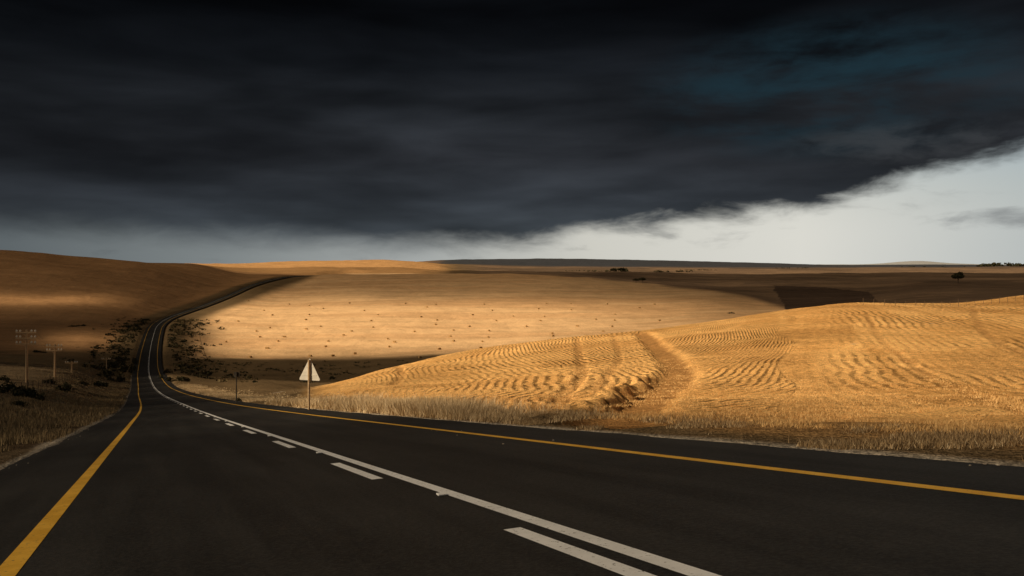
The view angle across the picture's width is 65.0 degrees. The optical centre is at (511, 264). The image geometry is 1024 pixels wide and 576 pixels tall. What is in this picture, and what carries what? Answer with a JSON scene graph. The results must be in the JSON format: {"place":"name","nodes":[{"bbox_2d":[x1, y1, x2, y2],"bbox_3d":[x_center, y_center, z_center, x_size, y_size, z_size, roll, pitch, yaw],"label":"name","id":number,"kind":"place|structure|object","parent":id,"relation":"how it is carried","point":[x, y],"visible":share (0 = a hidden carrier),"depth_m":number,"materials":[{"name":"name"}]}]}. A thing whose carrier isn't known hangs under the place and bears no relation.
{"place":"outdoors","nodes":[
{"label":"outdoors","id":0,"kind":"place"},
{"bbox_2d":[0,275,1023,575],"bbox_3d":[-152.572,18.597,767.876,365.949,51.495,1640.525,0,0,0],"label":"road","id":1,"kind":"structure","parent":0,"point":[156,475],"depth_m":7.86,"materials":[{"name":"black asphalt"}]},
{"bbox_2d":[234,372,239,403],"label":"roadside marker sign","id":2,"kind":"object","parent":1,"relation":"on","point":[236,374],"visible":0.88,"depth_m":71.96,"materials":[{"name":"metal"}]},
{"bbox_2d":[0,250,1023,469],"bbox_3d":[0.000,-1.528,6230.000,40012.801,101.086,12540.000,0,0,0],"label":"terrain","id":3,"kind":"structure","parent":0,"point":[796,310],"depth_m":427.91,"materials":[{"name":"yellow plant"}]},
{"bbox_2d":[16,330,35,382],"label":"utility pole","id":4,"kind":"object","parent":3,"relation":"on","point":[26,355],"visible":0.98,"depth_m":134.77,"materials":[{"name":"brown wood"}]},
{"bbox_2d":[21,331,116,363],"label":"overhead wires","id":5,"kind":"object","parent":4,"relation":"attached to","point":[67,355],"visible":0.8,"depth_m":214.69,"materials":[{"name":"metal"}]},
{"bbox_2d":[5,366,100,386],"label":"fence","id":6,"kind":"object","parent":3,"relation":"on","point":[90,374],"visible":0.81,"depth_m":146.05,"materials":[{"name":"brown wood"}]},
{"bbox_2d":[46,344,61,376],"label":"utility pole","id":7,"kind":"object","parent":3,"relation":"on","point":[54,348],"visible":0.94,"depth_m":174.80,"materials":[{"name":"brown wood"}]},
{"bbox_2d":[0,361,130,452],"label":"roadside grass","id":8,"kind":"structure","parent":3,"relation":"on","point":[13,433],"depth_m":55.60,"materials":[{"name":"brown plant"}]},
{"bbox_2d":[0,357,241,406],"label":"roadside shrubs","id":9,"kind":"object","parent":3,"relation":"on","point":[22,391],"visible":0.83,"depth_m":131.23,"materials":[{"name":"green plant"}]},
{"bbox_2d":[60,316,408,382],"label":"gully scrub","id":10,"kind":"object","parent":3,"relation":"on","point":[174,343],"visible":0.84,"depth_m":390.28,"materials":[{"name":"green plant"}]},
{"bbox_2d":[300,359,319,409],"bbox_3d":[-11.113,6.910,44.011,1.264,3.466,0.153,0,0,17],"label":"traffic sign","id":11,"kind":"object","parent":3,"relation":"on","point":[309,372],"visible":0.92,"depth_m":44.00,"materials":[{"name":"white metal"}]},
{"bbox_2d":[32,312,734,352],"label":"field bushes","id":12,"kind":"object","parent":3,"relation":"on","point":[36,351],"visible":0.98,"depth_m":509.35,"materials":[{"name":"green plant"}]},
{"bbox_2d":[225,300,660,357],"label":"hay bales","id":13,"kind":"object","parent":3,"relation":"on","point":[415,331],"visible":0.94,"depth_m":541.02,"materials":[{"name":"brown plant"}]},
{"bbox_2d":[6,429,1000,465],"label":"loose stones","id":14,"kind":"object","parent":3,"relation":"on","point":[985,463],"visible":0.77,"depth_m":8.81,"materials":[{"name":"gravel"}]},
{"bbox_2d":[176,384,1023,449],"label":"verge grass","id":15,"kind":"structure","parent":3,"relation":"on","point":[420,406],"depth_m":29.97,"materials":[{"name":"plant"}]},
{"bbox_2d":[311,342,1023,437],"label":"field stubble","id":16,"kind":"object","parent":3,"relation":"on","point":[971,424],"visible":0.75,"depth_m":29.46,"materials":[{"name":"yellow plant"}]},
{"bbox_2d":[443,397,1023,461],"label":"brown verge grass","id":17,"kind":"structure","parent":3,"relation":"on","point":[899,439],"depth_m":11.32,"materials":[{"name":"brown plant"}]},
{"bbox_2d":[566,262,1023,271],"bbox_3d":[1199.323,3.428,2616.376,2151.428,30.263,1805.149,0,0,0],"label":"distant trees","id":18,"kind":"object","parent":3,"relation":"on","point":[978,265],"visible":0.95,"depth_m":3390.89,"materials":[{"name":"green plant"}]},
{"bbox_2d":[863,295,1023,306],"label":"fence","id":19,"kind":"object","parent":3,"relation":"on","point":[962,301],"visible":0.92,"depth_m":153.69,"materials":[{"name":"brown wood"}]},
{"bbox_2d":[951,271,963,282],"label":"tree","id":20,"kind":"object","parent":3,"relation":"on","point":[959,275],"visible":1,"depth_m":881.75,"materials":[{"name":"green plant"}]},
{"bbox_2d":[0,0,1023,264],"label":"sky","id":21,"kind":"structure","parent":0,"point":[148,131],"materials":[{"name":"grey"}]}
]}

